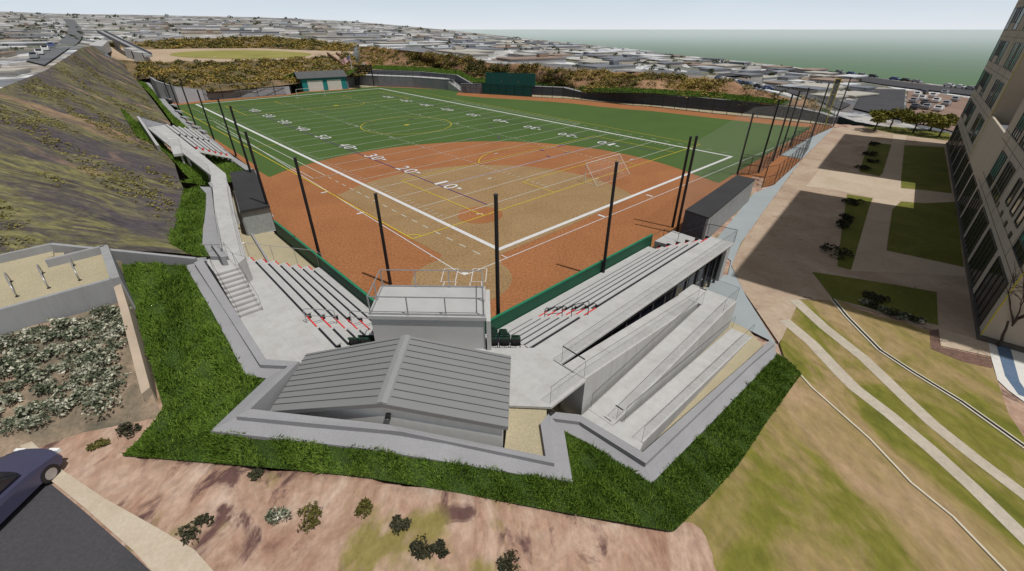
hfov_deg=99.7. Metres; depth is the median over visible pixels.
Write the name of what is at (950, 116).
park tree
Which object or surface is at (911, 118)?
park tree
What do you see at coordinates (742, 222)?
side pavement
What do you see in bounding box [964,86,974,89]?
parked car
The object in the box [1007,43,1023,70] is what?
window
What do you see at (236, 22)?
distant building
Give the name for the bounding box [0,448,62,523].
parked car
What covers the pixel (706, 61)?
distant building
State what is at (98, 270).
plaza terrace
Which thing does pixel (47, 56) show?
hill road
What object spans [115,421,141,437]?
shrub
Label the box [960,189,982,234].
window
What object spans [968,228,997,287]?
window
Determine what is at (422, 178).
lacrosse lines
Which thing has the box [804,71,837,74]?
distant building
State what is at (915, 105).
parked car
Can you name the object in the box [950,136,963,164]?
window
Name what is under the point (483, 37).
distant building
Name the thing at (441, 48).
distant building
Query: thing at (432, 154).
yard lines
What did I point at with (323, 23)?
distant building
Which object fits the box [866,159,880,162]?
shrub
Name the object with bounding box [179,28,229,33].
distant building
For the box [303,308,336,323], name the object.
handrail
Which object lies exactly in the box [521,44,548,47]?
distant building
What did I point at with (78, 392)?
shrub
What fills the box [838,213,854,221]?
shrub
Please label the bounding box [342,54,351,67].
flagpole
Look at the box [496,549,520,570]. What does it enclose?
shrub
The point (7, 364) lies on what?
shrub
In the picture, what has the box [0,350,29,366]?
shrub
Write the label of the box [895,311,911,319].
shrub
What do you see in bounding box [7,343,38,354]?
shrub
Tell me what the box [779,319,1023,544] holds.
gravel track
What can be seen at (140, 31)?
distant building
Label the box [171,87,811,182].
green turf
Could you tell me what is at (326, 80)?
storage shed
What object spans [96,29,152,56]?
footbridge
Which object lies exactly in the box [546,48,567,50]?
distant building
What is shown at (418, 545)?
shrub
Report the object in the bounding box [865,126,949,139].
lawn
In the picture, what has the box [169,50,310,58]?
lawn
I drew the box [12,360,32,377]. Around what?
shrub
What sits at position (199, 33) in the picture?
distant building
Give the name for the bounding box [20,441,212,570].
footway
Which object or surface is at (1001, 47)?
window
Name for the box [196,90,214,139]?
net pole
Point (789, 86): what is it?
distant building
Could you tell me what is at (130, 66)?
scrub bank
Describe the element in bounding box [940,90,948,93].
parked car
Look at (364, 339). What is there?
stadium seat
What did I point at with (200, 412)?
bank grass
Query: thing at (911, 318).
shrub
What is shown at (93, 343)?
shrub
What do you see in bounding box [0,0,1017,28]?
sky
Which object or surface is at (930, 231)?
lawn
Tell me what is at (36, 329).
shrub
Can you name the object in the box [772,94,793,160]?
net pole
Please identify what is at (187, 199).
bank grass
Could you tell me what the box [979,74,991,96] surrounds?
window
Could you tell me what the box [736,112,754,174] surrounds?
net pole
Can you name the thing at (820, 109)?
net pole
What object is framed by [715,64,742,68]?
distant building
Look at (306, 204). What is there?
net pole
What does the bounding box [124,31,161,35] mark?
distant building
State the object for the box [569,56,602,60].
distant building
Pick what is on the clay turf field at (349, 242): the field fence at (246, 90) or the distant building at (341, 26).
the field fence at (246, 90)
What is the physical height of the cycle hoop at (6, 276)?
0.775 m
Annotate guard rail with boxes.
[200,242,322,264]
[654,224,737,241]
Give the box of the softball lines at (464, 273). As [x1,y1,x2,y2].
[194,118,784,285]
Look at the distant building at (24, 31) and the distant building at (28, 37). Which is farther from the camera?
the distant building at (24, 31)
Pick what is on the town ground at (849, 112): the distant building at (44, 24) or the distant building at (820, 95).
the distant building at (820, 95)
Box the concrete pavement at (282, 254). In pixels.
[233,191,315,268]
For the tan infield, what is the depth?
48.11 m
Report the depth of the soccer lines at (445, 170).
60.70 m
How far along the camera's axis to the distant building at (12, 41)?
150.31 m
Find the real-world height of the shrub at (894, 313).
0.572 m
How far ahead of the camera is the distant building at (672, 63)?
186.28 m
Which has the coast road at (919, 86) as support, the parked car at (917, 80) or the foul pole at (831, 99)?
the parked car at (917, 80)
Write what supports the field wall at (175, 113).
on the clay turf field at (349, 242)
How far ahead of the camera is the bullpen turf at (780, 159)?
60.36 m
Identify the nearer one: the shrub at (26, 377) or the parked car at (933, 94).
the shrub at (26, 377)
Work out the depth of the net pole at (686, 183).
39.24 m
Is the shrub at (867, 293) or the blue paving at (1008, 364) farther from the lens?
the shrub at (867, 293)
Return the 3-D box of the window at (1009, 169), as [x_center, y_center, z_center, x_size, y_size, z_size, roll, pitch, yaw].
[40.636,-8.587,35.775,0.084,2.750,3.600,23,38,33]
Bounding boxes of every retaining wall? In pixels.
[186,259,572,487]
[200,182,228,265]
[549,340,775,483]
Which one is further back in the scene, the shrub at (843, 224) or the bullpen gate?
the bullpen gate
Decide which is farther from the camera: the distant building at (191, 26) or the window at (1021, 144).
the distant building at (191, 26)
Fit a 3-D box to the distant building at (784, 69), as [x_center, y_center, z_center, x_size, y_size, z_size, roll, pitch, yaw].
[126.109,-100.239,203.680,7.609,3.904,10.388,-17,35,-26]
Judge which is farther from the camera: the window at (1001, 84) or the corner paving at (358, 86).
the corner paving at (358, 86)
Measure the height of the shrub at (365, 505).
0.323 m
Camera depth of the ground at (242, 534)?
14.73 m
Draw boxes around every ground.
[38,124,1023,570]
[66,14,970,133]
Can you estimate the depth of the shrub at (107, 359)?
18.53 m
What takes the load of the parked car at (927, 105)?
on the brown lot at (956, 107)
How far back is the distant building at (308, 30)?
361.04 m
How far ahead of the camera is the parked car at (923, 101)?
113.35 m
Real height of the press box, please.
5.842 m
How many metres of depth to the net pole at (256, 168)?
39.60 m
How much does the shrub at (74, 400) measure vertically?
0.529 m
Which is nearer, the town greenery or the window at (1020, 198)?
the window at (1020, 198)
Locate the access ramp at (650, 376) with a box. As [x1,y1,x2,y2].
[550,272,754,451]
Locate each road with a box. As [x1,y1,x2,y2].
[0,456,149,570]
[26,19,82,64]
[719,70,776,76]
[725,76,850,108]
[792,68,972,94]
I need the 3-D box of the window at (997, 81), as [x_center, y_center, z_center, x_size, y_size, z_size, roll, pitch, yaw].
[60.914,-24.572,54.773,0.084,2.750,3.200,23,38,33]
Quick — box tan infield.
[337,165,631,299]
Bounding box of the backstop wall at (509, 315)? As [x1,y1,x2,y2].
[273,220,652,333]
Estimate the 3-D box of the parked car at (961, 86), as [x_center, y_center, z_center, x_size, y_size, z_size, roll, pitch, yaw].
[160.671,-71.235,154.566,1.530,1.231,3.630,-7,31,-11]
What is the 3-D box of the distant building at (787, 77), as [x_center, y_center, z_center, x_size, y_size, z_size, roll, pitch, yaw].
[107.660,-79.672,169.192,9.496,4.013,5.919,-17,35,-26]
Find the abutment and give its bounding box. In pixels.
[90,40,111,53]
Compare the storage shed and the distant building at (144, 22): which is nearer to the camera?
the storage shed
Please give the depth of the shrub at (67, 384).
17.96 m
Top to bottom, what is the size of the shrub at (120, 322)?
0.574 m
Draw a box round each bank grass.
[118,260,264,454]
[120,108,204,184]
[123,428,580,514]
[137,80,194,129]
[165,185,209,256]
[183,153,242,186]
[372,65,485,82]
[535,82,830,113]
[564,352,801,530]
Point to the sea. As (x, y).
(944, 56)
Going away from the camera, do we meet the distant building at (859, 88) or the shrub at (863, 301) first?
the shrub at (863, 301)
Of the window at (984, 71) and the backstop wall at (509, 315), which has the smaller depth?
the backstop wall at (509, 315)
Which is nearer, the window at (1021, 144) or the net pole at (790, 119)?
the window at (1021, 144)
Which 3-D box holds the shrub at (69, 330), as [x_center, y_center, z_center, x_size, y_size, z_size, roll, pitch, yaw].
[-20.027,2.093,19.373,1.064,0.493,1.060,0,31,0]
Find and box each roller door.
[307,80,323,90]
[327,79,341,89]
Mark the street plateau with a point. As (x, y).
(18, 60)
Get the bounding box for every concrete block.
[123,47,138,57]
[132,51,149,60]
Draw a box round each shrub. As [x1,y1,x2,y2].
[0,327,33,345]
[0,337,19,353]
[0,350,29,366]
[0,356,32,371]
[0,367,15,376]
[0,380,22,391]
[0,391,23,405]
[0,411,32,434]
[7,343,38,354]
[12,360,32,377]
[12,411,51,431]
[13,400,41,416]
[14,369,45,385]
[17,351,52,374]
[20,324,48,342]
[28,376,61,396]
[33,341,73,360]
[33,363,67,378]
[36,389,72,415]
[37,327,59,342]
[46,317,78,328]
[47,396,83,415]
[49,325,77,337]
[53,375,82,392]
[58,351,96,373]
[64,324,89,340]
[64,337,89,354]
[69,384,94,399]
[70,359,105,378]
[73,363,125,382]
[75,387,120,415]
[77,318,118,337]
[77,331,113,350]
[77,349,109,365]
[77,389,101,402]
[78,303,117,325]
[80,352,122,370]
[85,437,110,450]
[90,372,131,392]
[93,336,127,357]
[101,304,132,319]
[104,316,133,334]
[105,323,127,340]
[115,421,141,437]
[175,513,213,545]
[246,467,264,480]
[264,505,291,525]
[297,500,322,532]
[354,496,372,518]
[389,514,411,535]
[409,533,434,560]
[429,538,450,558]
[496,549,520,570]
[819,243,854,259]
[836,219,851,227]
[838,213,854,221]
[841,198,864,205]
[854,164,871,169]
[859,298,872,305]
[862,151,877,155]
[862,290,882,300]
[864,299,880,309]
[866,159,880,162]
[868,141,880,145]
[874,296,890,302]
[877,305,892,313]
[884,307,901,316]
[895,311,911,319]
[906,315,917,322]
[914,316,926,322]
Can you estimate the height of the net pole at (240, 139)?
10.047 m
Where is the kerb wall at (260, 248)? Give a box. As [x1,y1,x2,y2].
[250,233,269,261]
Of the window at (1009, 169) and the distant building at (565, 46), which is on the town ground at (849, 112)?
the distant building at (565, 46)
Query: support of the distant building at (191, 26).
on the town ground at (849, 112)
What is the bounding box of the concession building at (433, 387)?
[270,335,510,447]
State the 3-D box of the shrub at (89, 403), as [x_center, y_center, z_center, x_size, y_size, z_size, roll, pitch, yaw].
[-16.771,4.732,17.604,1.444,0.645,1.655,-19,36,-29]
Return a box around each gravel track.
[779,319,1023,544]
[790,300,1023,499]
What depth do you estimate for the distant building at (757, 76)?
151.76 m
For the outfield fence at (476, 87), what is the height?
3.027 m
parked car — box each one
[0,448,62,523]
[28,52,39,57]
[34,49,44,53]
[40,46,49,50]
[46,42,55,46]
[761,85,774,89]
[899,78,910,81]
[908,97,918,102]
[909,103,920,108]
[911,79,922,82]
[913,91,922,95]
[918,95,927,99]
[920,90,928,94]
[920,99,930,103]
[921,103,932,108]
[928,93,937,96]
[931,97,941,102]
[932,105,944,110]
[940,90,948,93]
[941,100,951,105]
[943,83,954,86]
[950,96,960,100]
[954,84,965,88]
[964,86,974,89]
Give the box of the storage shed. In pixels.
[293,70,346,91]
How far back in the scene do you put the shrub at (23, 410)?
16.96 m
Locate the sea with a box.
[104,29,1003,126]
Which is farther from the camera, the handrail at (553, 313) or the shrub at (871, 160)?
the shrub at (871, 160)
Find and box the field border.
[195,88,732,249]
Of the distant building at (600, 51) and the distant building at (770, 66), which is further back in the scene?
the distant building at (600, 51)
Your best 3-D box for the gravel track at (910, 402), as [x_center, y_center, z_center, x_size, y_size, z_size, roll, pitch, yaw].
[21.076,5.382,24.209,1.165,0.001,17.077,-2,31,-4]
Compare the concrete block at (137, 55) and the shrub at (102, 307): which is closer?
the shrub at (102, 307)
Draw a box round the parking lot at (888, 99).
[854,89,905,118]
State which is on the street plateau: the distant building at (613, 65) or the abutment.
the abutment
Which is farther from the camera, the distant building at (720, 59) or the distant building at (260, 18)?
the distant building at (260, 18)
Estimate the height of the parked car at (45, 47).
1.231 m
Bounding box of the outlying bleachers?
[145,121,232,163]
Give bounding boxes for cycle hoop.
[4,272,19,296]
[36,264,50,288]
[68,257,81,280]
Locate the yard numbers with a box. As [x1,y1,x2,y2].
[249,96,619,188]
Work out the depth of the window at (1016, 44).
52.67 m
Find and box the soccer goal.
[584,154,629,185]
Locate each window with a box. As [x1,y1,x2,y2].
[947,124,958,148]
[948,129,960,155]
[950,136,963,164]
[951,144,965,174]
[953,152,968,185]
[955,162,972,199]
[957,174,976,215]
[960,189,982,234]
[961,97,971,117]
[964,104,975,126]
[964,206,988,257]
[968,113,981,137]
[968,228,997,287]
[970,117,984,143]
[973,256,1007,325]
[974,70,985,90]
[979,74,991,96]
[981,73,989,87]
[985,79,999,104]
[986,150,1007,187]
[988,82,1003,108]
[989,40,1001,60]
[990,161,1015,203]
[995,40,1002,55]
[995,41,1009,64]
[996,41,1005,55]
[1003,42,1019,68]
[1004,8,1017,29]
[1005,177,1022,206]
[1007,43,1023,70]
[1009,187,1023,216]
[1011,7,1020,22]
[1011,113,1023,141]
[1012,6,1023,29]
[1012,230,1023,267]
[1013,6,1022,22]
[1014,206,1023,227]
[1018,136,1023,151]
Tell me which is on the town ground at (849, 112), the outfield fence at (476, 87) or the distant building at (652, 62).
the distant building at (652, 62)
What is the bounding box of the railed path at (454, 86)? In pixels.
[354,71,460,91]
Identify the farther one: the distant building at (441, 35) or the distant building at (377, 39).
the distant building at (441, 35)
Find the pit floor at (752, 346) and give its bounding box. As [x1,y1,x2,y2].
[504,284,762,450]
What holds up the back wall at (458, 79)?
on the outfield bank at (735, 88)
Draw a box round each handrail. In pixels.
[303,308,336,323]
[349,310,368,322]
[510,337,520,347]
[544,306,562,316]
[571,301,588,316]
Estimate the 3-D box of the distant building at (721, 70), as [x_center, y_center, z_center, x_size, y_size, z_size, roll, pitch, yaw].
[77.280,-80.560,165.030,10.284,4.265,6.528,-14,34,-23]
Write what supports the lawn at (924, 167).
on the plaza paving at (781, 256)
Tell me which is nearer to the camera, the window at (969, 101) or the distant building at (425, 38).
the window at (969, 101)
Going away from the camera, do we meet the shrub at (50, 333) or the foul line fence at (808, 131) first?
the shrub at (50, 333)
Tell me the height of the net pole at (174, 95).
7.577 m
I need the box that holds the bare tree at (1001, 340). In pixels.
[988,259,1023,345]
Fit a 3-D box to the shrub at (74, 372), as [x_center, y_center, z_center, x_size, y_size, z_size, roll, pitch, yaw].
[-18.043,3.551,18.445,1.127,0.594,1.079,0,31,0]
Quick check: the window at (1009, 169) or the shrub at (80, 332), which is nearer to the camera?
the shrub at (80, 332)
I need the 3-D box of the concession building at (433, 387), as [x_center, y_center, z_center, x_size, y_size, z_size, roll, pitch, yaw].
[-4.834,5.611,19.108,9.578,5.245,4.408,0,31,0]
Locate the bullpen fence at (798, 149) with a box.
[741,138,807,187]
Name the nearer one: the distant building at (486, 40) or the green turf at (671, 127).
the green turf at (671, 127)
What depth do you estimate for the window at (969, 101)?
69.54 m
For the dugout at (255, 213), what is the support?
on the concrete pavement at (282, 254)
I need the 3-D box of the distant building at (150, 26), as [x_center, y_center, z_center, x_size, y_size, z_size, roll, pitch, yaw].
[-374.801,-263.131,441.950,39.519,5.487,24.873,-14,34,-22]
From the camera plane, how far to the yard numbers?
75.76 m
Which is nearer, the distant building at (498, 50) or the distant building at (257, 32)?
the distant building at (498, 50)
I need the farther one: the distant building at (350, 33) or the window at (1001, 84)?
the distant building at (350, 33)
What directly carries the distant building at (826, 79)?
on the town ground at (849, 112)
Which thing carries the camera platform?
on the ground at (242, 534)
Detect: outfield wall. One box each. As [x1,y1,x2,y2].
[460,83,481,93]
[532,86,838,123]
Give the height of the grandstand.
4.309 m
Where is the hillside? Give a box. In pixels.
[0,46,190,254]
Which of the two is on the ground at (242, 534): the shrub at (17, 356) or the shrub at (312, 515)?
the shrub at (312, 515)
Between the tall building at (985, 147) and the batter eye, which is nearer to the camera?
the tall building at (985, 147)
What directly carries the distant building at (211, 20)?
on the town ground at (849, 112)
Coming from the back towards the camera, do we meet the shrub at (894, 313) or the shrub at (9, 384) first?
the shrub at (894, 313)
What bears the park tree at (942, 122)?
on the lawn at (920, 133)
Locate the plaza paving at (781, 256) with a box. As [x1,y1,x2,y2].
[731,127,975,341]
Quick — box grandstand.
[240,231,735,408]
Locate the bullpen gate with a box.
[790,131,812,158]
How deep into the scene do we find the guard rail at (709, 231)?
33.59 m
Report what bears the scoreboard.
on the corner paving at (358, 86)
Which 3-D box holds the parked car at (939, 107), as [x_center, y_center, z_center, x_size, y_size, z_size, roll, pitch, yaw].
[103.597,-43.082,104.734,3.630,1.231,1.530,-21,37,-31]
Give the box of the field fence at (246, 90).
[201,81,291,100]
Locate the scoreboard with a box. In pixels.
[355,63,373,85]
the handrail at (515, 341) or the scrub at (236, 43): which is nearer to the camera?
the handrail at (515, 341)
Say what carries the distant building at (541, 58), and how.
on the town ground at (849, 112)
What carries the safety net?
hanging from the net pole at (782, 126)
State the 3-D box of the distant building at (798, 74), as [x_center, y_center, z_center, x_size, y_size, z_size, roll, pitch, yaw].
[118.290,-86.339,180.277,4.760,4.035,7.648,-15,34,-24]
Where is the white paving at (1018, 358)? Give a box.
[988,343,1023,400]
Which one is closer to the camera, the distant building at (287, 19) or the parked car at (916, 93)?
the parked car at (916, 93)
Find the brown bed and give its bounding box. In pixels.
[930,329,991,367]
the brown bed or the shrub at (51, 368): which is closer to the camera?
the shrub at (51, 368)
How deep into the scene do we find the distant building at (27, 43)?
140.37 m
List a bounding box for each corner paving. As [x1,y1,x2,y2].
[349,85,375,88]
[939,328,990,355]
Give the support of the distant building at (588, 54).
on the town ground at (849, 112)
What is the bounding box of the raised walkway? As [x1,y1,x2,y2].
[181,146,252,283]
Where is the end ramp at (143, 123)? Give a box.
[137,116,164,151]
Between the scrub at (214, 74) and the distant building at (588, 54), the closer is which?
the scrub at (214, 74)
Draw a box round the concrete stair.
[201,243,262,316]
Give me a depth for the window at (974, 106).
63.32 m
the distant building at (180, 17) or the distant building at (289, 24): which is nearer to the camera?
the distant building at (289, 24)
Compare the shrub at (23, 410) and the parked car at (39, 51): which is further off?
the parked car at (39, 51)
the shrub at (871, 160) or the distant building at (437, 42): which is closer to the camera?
the shrub at (871, 160)
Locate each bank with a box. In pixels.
[0,303,159,456]
[110,36,358,50]
[115,54,359,91]
[359,46,832,113]
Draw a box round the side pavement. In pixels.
[705,127,833,345]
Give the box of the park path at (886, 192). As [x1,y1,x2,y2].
[807,135,965,275]
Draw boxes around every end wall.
[149,76,208,103]
[206,86,290,99]
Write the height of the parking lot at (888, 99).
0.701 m
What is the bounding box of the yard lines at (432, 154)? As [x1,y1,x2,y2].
[199,92,725,253]
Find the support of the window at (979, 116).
in the tall building at (985, 147)
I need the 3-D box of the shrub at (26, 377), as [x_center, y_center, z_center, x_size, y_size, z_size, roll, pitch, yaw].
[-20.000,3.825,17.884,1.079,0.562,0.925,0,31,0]
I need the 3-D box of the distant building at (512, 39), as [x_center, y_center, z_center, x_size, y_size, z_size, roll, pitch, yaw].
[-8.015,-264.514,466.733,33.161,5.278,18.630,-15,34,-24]
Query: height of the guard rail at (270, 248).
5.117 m
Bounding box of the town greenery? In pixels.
[0,11,861,92]
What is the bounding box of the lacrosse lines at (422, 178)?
[242,93,651,203]
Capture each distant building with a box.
[0,39,47,41]
[0,40,21,41]
[0,41,57,46]
[0,51,17,57]
[0,68,31,75]
[1,36,40,38]
[10,30,27,32]
[13,23,35,26]
[28,30,50,31]
[34,23,54,25]
[118,25,163,28]
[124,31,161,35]
[126,21,167,22]
[129,30,154,32]
[135,22,162,23]
[149,23,180,26]
[150,27,181,31]
[165,17,192,18]
[166,20,200,22]
[172,22,216,24]
[174,24,205,27]
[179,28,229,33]
[181,31,221,35]
[198,19,228,21]
[205,25,263,29]
[209,21,246,23]
[212,18,230,19]
[221,28,251,33]
[222,23,242,25]
[238,19,267,20]
[240,30,279,35]
[245,18,271,19]
[270,21,302,23]
[272,18,301,20]
[274,25,306,27]
[279,23,299,25]
[284,27,334,30]
[298,29,323,32]
[299,31,327,35]
[310,23,336,24]
[312,34,382,38]
[327,25,352,27]
[335,27,369,30]
[337,31,367,35]
[359,37,386,41]
[360,27,383,29]
[373,40,426,43]
[373,42,431,47]
[380,34,394,37]
[402,37,439,41]
[418,39,451,43]
[426,45,465,49]
[427,31,444,33]
[433,34,454,37]
[433,47,494,56]
[434,37,470,39]
[440,38,464,41]
[452,41,477,44]
[453,40,495,45]
[458,52,488,58]
[459,43,492,46]
[466,45,504,52]
[473,36,493,40]
[481,39,499,42]
[492,45,518,49]
[494,38,521,41]
[496,42,518,46]
[496,54,566,62]
[508,53,535,56]
[517,50,546,52]
[517,52,548,53]
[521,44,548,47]
[522,41,544,43]
[541,44,580,48]
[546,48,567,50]
[548,53,574,57]
[559,42,584,45]
[566,49,617,54]
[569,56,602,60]
[576,61,636,69]
[577,60,608,64]
[579,52,607,56]
[595,54,646,60]
[602,58,637,63]
[604,48,639,52]
[622,52,670,58]
[636,61,657,64]
[644,56,664,58]
[646,58,669,61]
[657,61,682,65]
[683,59,712,63]
[683,61,701,63]
[687,64,714,65]
[689,65,723,67]
[699,67,731,72]
[702,58,724,60]
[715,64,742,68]
[729,61,751,64]
[730,72,764,81]
[761,65,792,68]
[762,75,778,80]
[763,81,789,84]
[765,67,795,70]
[770,70,787,74]
[775,84,805,88]
[777,75,802,80]
[784,72,808,76]
[791,86,830,92]
[796,68,828,71]
[796,83,846,91]
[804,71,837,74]
[809,74,832,77]
[809,77,858,82]
[809,93,848,100]
[829,91,879,98]
[833,82,860,85]
[835,74,868,77]
[845,85,876,90]
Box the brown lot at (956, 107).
[906,90,968,130]
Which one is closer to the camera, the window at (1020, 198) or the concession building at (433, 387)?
the concession building at (433, 387)
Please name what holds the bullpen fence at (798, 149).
on the clay turf field at (349, 242)
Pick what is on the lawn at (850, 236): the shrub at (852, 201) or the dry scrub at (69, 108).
the shrub at (852, 201)
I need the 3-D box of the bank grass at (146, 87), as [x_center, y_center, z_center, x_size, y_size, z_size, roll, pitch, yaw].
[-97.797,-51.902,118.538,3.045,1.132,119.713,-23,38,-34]
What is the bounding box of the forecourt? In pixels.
[505,407,546,455]
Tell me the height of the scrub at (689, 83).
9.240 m
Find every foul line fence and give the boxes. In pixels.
[738,141,782,174]
[779,114,837,155]
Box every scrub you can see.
[0,55,179,252]
[109,34,356,50]
[133,51,366,91]
[356,45,821,109]
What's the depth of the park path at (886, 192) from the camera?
49.23 m
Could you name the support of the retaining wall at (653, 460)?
on the ground at (242, 534)
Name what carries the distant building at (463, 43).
on the town ground at (849, 112)
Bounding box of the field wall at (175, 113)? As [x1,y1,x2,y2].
[145,82,256,174]
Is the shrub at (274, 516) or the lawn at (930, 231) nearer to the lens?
the shrub at (274, 516)
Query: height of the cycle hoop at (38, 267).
0.775 m
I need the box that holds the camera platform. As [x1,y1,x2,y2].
[654,231,694,248]
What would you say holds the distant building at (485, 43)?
on the town ground at (849, 112)
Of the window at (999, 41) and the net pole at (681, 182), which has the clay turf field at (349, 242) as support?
the net pole at (681, 182)
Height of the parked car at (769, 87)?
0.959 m
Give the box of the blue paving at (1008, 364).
[997,346,1023,395]
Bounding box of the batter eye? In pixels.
[481,72,534,96]
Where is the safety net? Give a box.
[678,81,847,230]
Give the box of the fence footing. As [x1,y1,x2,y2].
[532,95,829,125]
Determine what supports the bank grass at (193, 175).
on the turf soil
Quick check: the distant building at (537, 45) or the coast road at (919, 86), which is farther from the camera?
the distant building at (537, 45)
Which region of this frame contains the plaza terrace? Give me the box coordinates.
[0,243,210,402]
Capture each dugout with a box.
[230,169,275,235]
[680,175,754,239]
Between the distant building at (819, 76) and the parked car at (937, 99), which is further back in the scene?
the distant building at (819, 76)
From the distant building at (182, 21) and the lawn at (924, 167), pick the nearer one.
the lawn at (924, 167)
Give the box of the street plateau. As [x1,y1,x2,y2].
[0,11,92,87]
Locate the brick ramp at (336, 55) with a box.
[327,52,352,65]
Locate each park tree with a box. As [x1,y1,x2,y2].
[869,108,893,130]
[871,107,920,127]
[894,109,939,132]
[921,112,958,130]
[923,116,958,136]
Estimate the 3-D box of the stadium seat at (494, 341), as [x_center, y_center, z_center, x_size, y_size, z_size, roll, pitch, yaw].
[-0.999,2.984,22.239,0.550,1.000,0.378,0,31,0]
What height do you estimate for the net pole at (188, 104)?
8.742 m
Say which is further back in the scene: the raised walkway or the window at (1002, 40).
the window at (1002, 40)
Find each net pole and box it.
[161,75,171,102]
[168,79,181,113]
[180,83,197,129]
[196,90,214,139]
[217,98,236,157]
[229,106,251,171]
[244,131,275,231]
[293,157,321,256]
[373,193,391,284]
[493,193,499,314]
[602,161,618,272]
[671,136,691,227]
[676,135,697,231]
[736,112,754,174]
[758,100,779,172]
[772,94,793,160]
[779,91,800,154]
[790,88,809,144]
[810,83,829,136]
[833,77,851,125]
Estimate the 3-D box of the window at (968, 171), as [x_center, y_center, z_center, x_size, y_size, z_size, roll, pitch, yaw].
[52.146,-12.093,49.863,0.084,3.200,4.900,23,38,33]
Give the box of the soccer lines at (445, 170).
[183,90,699,238]
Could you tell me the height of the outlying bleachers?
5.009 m
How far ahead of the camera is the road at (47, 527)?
13.38 m
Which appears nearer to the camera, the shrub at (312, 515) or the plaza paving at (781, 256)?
the shrub at (312, 515)
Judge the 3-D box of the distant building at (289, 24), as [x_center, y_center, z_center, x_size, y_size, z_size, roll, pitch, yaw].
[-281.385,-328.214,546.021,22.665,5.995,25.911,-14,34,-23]
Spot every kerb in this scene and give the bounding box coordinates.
[800,375,1006,570]
[830,298,1023,448]
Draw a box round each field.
[107,47,353,61]
[168,86,831,317]
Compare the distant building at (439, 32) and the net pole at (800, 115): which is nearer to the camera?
the net pole at (800, 115)
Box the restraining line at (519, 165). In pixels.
[441,142,609,185]
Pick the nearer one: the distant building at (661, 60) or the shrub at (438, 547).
the shrub at (438, 547)
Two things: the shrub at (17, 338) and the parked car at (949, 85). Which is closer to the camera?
the shrub at (17, 338)
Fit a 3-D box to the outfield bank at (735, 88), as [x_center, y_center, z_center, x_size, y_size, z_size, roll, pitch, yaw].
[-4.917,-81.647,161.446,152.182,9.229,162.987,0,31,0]
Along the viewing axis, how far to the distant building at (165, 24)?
487.70 m
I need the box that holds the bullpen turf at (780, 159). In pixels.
[739,155,801,186]
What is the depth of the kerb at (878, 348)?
24.21 m
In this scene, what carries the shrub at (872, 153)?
on the lawn at (877, 168)
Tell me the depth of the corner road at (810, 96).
117.83 m
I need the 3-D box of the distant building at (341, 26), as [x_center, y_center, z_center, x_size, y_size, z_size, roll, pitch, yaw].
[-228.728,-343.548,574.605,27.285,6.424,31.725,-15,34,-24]
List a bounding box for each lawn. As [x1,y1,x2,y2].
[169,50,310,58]
[684,300,1023,570]
[812,272,937,324]
[837,194,872,269]
[859,143,890,175]
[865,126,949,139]
[887,201,963,266]
[901,145,951,192]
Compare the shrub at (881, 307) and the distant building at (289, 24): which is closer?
the shrub at (881, 307)
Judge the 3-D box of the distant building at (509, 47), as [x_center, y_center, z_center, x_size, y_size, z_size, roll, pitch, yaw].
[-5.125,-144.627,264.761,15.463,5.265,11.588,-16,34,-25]
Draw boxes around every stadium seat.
[347,337,359,345]
[358,337,370,343]
[367,335,374,341]
[491,337,497,347]
[499,337,508,347]
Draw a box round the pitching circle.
[457,207,502,222]
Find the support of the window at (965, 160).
in the tall building at (985, 147)
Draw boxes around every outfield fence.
[462,82,480,93]
[532,85,835,124]
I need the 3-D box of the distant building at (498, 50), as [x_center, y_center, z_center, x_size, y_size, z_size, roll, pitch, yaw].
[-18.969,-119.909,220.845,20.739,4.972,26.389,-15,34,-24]
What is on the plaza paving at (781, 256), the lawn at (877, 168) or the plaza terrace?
the lawn at (877, 168)
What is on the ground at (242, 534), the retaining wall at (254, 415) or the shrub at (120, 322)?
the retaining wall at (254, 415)
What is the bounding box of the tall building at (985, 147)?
[946,0,1023,352]
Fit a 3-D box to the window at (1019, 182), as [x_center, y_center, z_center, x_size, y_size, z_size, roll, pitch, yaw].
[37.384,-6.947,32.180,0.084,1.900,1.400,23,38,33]
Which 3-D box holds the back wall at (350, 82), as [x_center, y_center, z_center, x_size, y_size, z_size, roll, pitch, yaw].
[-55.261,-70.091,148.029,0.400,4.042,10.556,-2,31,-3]
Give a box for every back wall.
[345,75,355,88]
[355,75,453,89]
[366,70,472,85]
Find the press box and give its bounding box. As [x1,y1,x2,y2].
[366,269,491,349]
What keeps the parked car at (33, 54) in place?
on the hill road at (47, 56)
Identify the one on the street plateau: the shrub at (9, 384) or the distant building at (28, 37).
the distant building at (28, 37)
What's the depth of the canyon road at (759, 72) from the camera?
170.13 m
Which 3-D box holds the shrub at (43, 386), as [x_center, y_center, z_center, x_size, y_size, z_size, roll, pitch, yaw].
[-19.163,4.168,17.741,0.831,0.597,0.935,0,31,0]
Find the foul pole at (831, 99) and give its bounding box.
[823,79,841,130]

